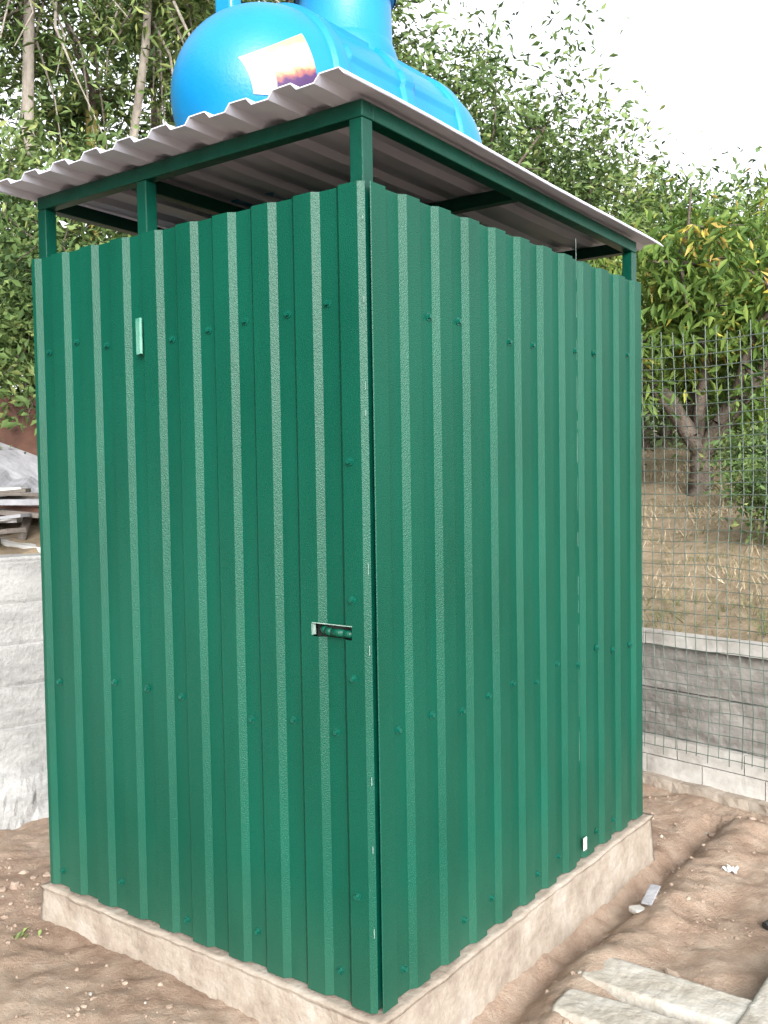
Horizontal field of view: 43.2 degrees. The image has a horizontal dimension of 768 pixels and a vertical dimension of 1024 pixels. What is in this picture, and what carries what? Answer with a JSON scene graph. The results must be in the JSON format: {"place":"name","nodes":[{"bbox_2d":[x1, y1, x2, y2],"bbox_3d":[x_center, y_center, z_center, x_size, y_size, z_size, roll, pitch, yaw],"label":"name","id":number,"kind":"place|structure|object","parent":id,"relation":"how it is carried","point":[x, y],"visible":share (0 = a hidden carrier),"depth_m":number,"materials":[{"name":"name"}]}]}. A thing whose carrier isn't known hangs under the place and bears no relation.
{"place":"outdoors","nodes":[
{"label":"outdoors","id":0,"kind":"place"},
{"bbox_2d":[0,426,767,1023],"bbox_3d":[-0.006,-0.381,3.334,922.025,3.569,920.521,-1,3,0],"label":"ground","id":1,"kind":"structure","parent":0,"point":[658,938],"depth_m":3.17,"materials":[{"name":"brown soil"}]},
{"bbox_2d":[0,54,35,232],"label":"bush","id":2,"kind":"object","parent":1,"relation":"on","point":[4,73],"visible":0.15,"depth_m":7.20,"materials":[{"name":"green plant"}]},
{"bbox_2d":[0,396,36,455],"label":"rusty panel","id":3,"kind":"object","parent":1,"relation":"on","point":[25,440],"depth_m":5.51,"materials":[{"name":"brown metal"}]},
{"bbox_2d":[0,442,40,552],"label":"scrap pile","id":4,"kind":"object","parent":1,"relation":"on","point":[19,496],"visible":0.55,"depth_m":4.48,"materials":[{"name":"stone"}]},
{"bbox_2d":[0,553,48,829],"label":"retaining wall","id":5,"kind":"structure","parent":1,"relation":"on","point":[23,779],"depth_m":3.99,"materials":[{"name":"concrete"}]},
{"bbox_2d":[12,927,41,938],"bbox_3d":[-0.163,1.274,3.717,2.868,0.131,1.081,-2,3,-14],"label":"weed plant","id":6,"kind":"object","parent":1,"relation":"on","point":[24,931],"visible":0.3,"depth_m":2.96,"materials":[{"name":"green plant"}]},
{"bbox_2d":[0,133,80,385],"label":"bush","id":7,"kind":"object","parent":1,"relation":"on","point":[15,213],"visible":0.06,"depth_m":6.40,"materials":[{"name":"green plant"}]},
{"bbox_2d":[0,0,102,127],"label":"tree","id":8,"kind":"object","parent":1,"relation":"on","point":[39,73],"visible":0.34,"depth_m":8.81,"materials":[{"name":"green plant"}]},
{"bbox_2d":[0,147,115,453],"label":"bush","id":9,"kind":"object","parent":1,"relation":"on","point":[16,331],"visible":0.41,"depth_m":5.41,"materials":[{"name":"green plant"}]},
{"bbox_2d":[0,84,150,384],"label":"bush","id":10,"kind":"object","parent":1,"relation":"on","point":[19,152],"visible":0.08,"depth_m":6.63,"materials":[{"name":"green plant"}]},
{"bbox_2d":[85,109,99,245],"bbox_3d":[-2.635,-2.043,8.817,0.154,3.152,0.119,-1,3,0],"label":"wooden post","id":11,"kind":"object","parent":1,"relation":"on","point":[88,120],"visible":0.19,"depth_m":8.71,"materials":[{"name":"brown wood"}]},
{"bbox_2d":[0,0,203,236],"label":"tree","id":12,"kind":"object","parent":1,"relation":"on","point":[29,38],"visible":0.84,"depth_m":7.75,"materials":[{"name":"green plant"}]},
{"bbox_2d":[0,0,247,244],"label":"tree","id":13,"kind":"object","parent":1,"relation":"on","point":[77,119],"visible":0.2,"depth_m":10.49,"materials":[{"name":"green plant"}]},
{"bbox_2d":[46,0,292,142],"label":"tree","id":14,"kind":"object","parent":1,"relation":"on","point":[171,10],"visible":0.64,"depth_m":8.24,"materials":[{"name":"green plant"}]},
{"bbox_2d":[0,66,663,1023],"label":"metal shed","id":15,"kind":"structure","parent":1,"relation":"on","point":[340,480],"depth_m":2.66,"materials":[{"name":"green paint"}]},
{"bbox_2d":[171,0,481,205],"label":"water tank","id":16,"kind":"object","parent":15,"relation":"on","point":[232,50],"visible":0.36,"depth_m":2.86,"materials":[{"name":"blue plastic"}]},
{"bbox_2d":[166,0,537,157],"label":"tree","id":17,"kind":"object","parent":1,"relation":"on","point":[399,12],"visible":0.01,"depth_m":11.76,"materials":[{"name":"green plant"}]},
{"bbox_2d":[0,0,767,450],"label":"distant trees","id":18,"kind":"object","parent":1,"relation":"on","point":[10,114],"visible":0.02,"depth_m":15.15,"materials":[{"name":"green plant"}]},
{"bbox_2d":[0,796,767,1023],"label":"pebbles","id":19,"kind":"object","parent":1,"relation":"on","point":[14,884],"visible":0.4,"depth_m":3.16,"materials":[{"name":"stone"}]},
{"bbox_2d":[391,0,629,196],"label":"tree","id":20,"kind":"object","parent":1,"relation":"on","point":[482,82],"visible":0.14,"depth_m":11.03,"materials":[{"name":"green plant"}]},
{"bbox_2d":[486,53,717,308],"bbox_3d":[2.664,-3.073,12.618,3.421,4.856,3.822,-1,3,0],"label":"tree","id":21,"kind":"object","parent":1,"relation":"on","point":[596,198],"visible":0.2,"depth_m":11.85,"materials":[{"name":"green plant"}]},
{"bbox_2d":[551,989,689,1023],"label":"concrete slab","id":22,"kind":"object","parent":1,"relation":"on","point":[574,1006],"depth_m":2.56,"materials":[{"name":"grey concrete"}]},
{"bbox_2d":[628,905,644,913],"bbox_3d":[0.841,1.316,3.201,0.051,0.024,0.050,-2,3,-23],"label":"stone","id":23,"kind":"object","parent":1,"relation":"on","point":[633,909],"visible":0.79,"depth_m":3.20,"materials":[{"name":"grey stone"}]},
{"bbox_2d":[641,884,660,905],"bbox_3d":[0.895,1.283,3.250,0.035,0.029,0.109,1,3,31],"label":"tile fragment","id":24,"kind":"object","parent":1,"relation":"on","point":[651,894],"visible":1,"depth_m":3.24,"materials":[{"name":"stone"}]},
{"bbox_2d":[641,400,664,465],"bbox_3d":[2.134,-0.818,9.648,1.456,1.163,1.586,0,3,26],"label":"bush","id":25,"kind":"object","parent":1,"relation":"on","point":[656,421],"depth_m":9.42,"materials":[{"name":"green plant"}]},
{"bbox_2d":[582,957,751,1023],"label":"concrete slab","id":26,"kind":"object","parent":1,"relation":"on","point":[653,990],"depth_m":2.64,"materials":[{"name":"grey concrete"}]},
{"bbox_2d":[587,166,767,496],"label":"peach tree","id":27,"kind":"object","parent":1,"relation":"on","point":[689,286],"visible":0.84,"depth_m":7.61,"materials":[{"name":"green plant"}]},
{"bbox_2d":[603,155,767,446],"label":"tree","id":28,"kind":"object","parent":1,"relation":"on","point":[659,193],"visible":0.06,"depth_m":13.23,"materials":[{"name":"green plant"}]},
{"bbox_2d":[642,642,767,757],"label":"fence wall","id":29,"kind":"structure","parent":1,"relation":"on","point":[735,696],"depth_m":4.33,"materials":[{"name":"grey concrete"}]},
{"bbox_2d":[642,627,651,642],"bbox_3d":[0.855,0.566,4.933,0.064,0.063,1.110,-3,3,-43],"label":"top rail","id":30,"kind":"object","parent":29,"relation":"on","point":[645,629],"visible":0.01,"depth_m":4.51,"materials":[{"name":"grey concrete"}]},
{"bbox_2d":[646,628,767,659],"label":"coping","id":31,"kind":"object","parent":29,"relation":"on","point":[733,647],"visible":0.93,"depth_m":4.28,"materials":[{"name":"grey concrete"}]},
{"bbox_2d":[643,771,767,815],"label":"kerb","id":32,"kind":"structure","parent":1,"relation":"on","point":[719,796],"depth_m":4.26,"materials":[{"name":"grey concrete"}]},
{"bbox_2d":[643,752,647,770],"bbox_3d":[1.174,1.165,4.691,0.152,0.088,0.310,-3,3,-43],"label":"pale tile","id":33,"kind":"object","parent":32,"relation":"on","point":[644,761],"visible":0.06,"depth_m":4.53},
{"bbox_2d":[643,731,681,758],"bbox_3d":[1.270,1.078,4.584,0.152,0.087,0.335,-3,3,-43],"label":"pale tile","id":34,"kind":"object","parent":33,"relation":"on","point":[658,750],"visible":0.39,"depth_m":4.47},
{"bbox_2d":[647,753,702,784],"bbox_3d":[1.377,1.171,4.474,0.151,0.089,0.274,-3,3,-43],"label":"pale tile","id":35,"kind":"object","parent":32,"relation":"on","point":[684,771],"visible":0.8,"depth_m":4.42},
{"bbox_2d":[641,320,767,771],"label":"wire fence","id":36,"kind":"object","parent":32,"relation":"on","point":[696,518],"visible":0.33,"depth_m":4.22,"materials":[{"name":"metal"}]},
{"bbox_2d":[703,766,765,800],"bbox_3d":[1.571,1.177,4.265,0.152,0.089,0.286,-3,3,-43],"label":"pale tile","id":37,"kind":"object","parent":32,"relation":"on","point":[739,784],"visible":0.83,"depth_m":4.21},
{"bbox_2d":[677,739,749,774],"bbox_3d":[1.496,1.084,4.343,0.152,0.087,0.315,-3,3,-43],"label":"pale tile","id":38,"kind":"object","parent":37,"relation":"on","point":[714,762],"visible":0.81,"depth_m":4.29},
{"bbox_2d":[766,781,767,801],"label":"pale tile","id":39,"kind":"object","parent":32,"relation":"on","point":[767,791],"visible":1,"depth_m":4.10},
{"bbox_2d":[745,754,767,780],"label":"pale tile","id":40,"kind":"object","parent":39,"relation":"on","point":[755,772],"visible":0.88,"depth_m":4.14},
{"bbox_2d":[651,366,767,457],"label":"bush","id":41,"kind":"object","parent":1,"relation":"on","point":[738,428],"visible":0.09,"depth_m":10.07,"materials":[{"name":"green plant"}]},
{"bbox_2d":[658,159,767,295],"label":"tree","id":42,"kind":"object","parent":1,"relation":"on","point":[755,183],"visible":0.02,"depth_m":13.85,"materials":[{"name":"green plant"}]},
{"bbox_2d":[675,146,767,358],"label":"peach tree","id":43,"kind":"object","parent":1,"relation":"on","point":[747,214],"visible":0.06,"depth_m":9.32,"materials":[{"name":"green plant"}]},
{"bbox_2d":[679,394,767,507],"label":"bush","id":44,"kind":"object","parent":1,"relation":"on","point":[759,438],"visible":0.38,"depth_m":6.95,"materials":[{"name":"green plant"}]},
{"bbox_2d":[722,864,738,872],"bbox_3d":[1.255,1.294,3.511,0.057,0.031,0.048,1,3,41],"label":"litter paper","id":45,"kind":"object","parent":1,"relation":"on","point":[728,868],"visible":1,"depth_m":3.50,"materials":[{"name":"white paper"}]},
{"bbox_2d":[699,425,767,544],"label":"bush","id":46,"kind":"object","parent":1,"relation":"on","point":[760,477],"visible":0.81,"depth_m":5.97,"materials":[{"name":"green plant"}]},
{"bbox_2d":[736,977,767,1023],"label":"concrete kerb","id":47,"kind":"structure","parent":1,"relation":"on","point":[756,1011],"depth_m":2.54,"materials":[{"name":"grey concrete"}]},
{"bbox_2d":[762,920,767,930],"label":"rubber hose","id":48,"kind":"object","parent":1,"relation":"on","point":[765,925],"visible":1,"depth_m":3.09,"materials":[{"name":"black rubber"}]},
{"bbox_2d":[0,0,767,428],"label":"sky","id":49,"kind":"structure","parent":0,"point":[706,61],"materials":[{"name":"white"}]},
{"bbox_2d":[641,435,767,640],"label":"dry grass","id":50,"kind":"structure","parent":0,"point":[698,528],"depth_m":5.95,"materials":[{"name":"plant"}]}
]}

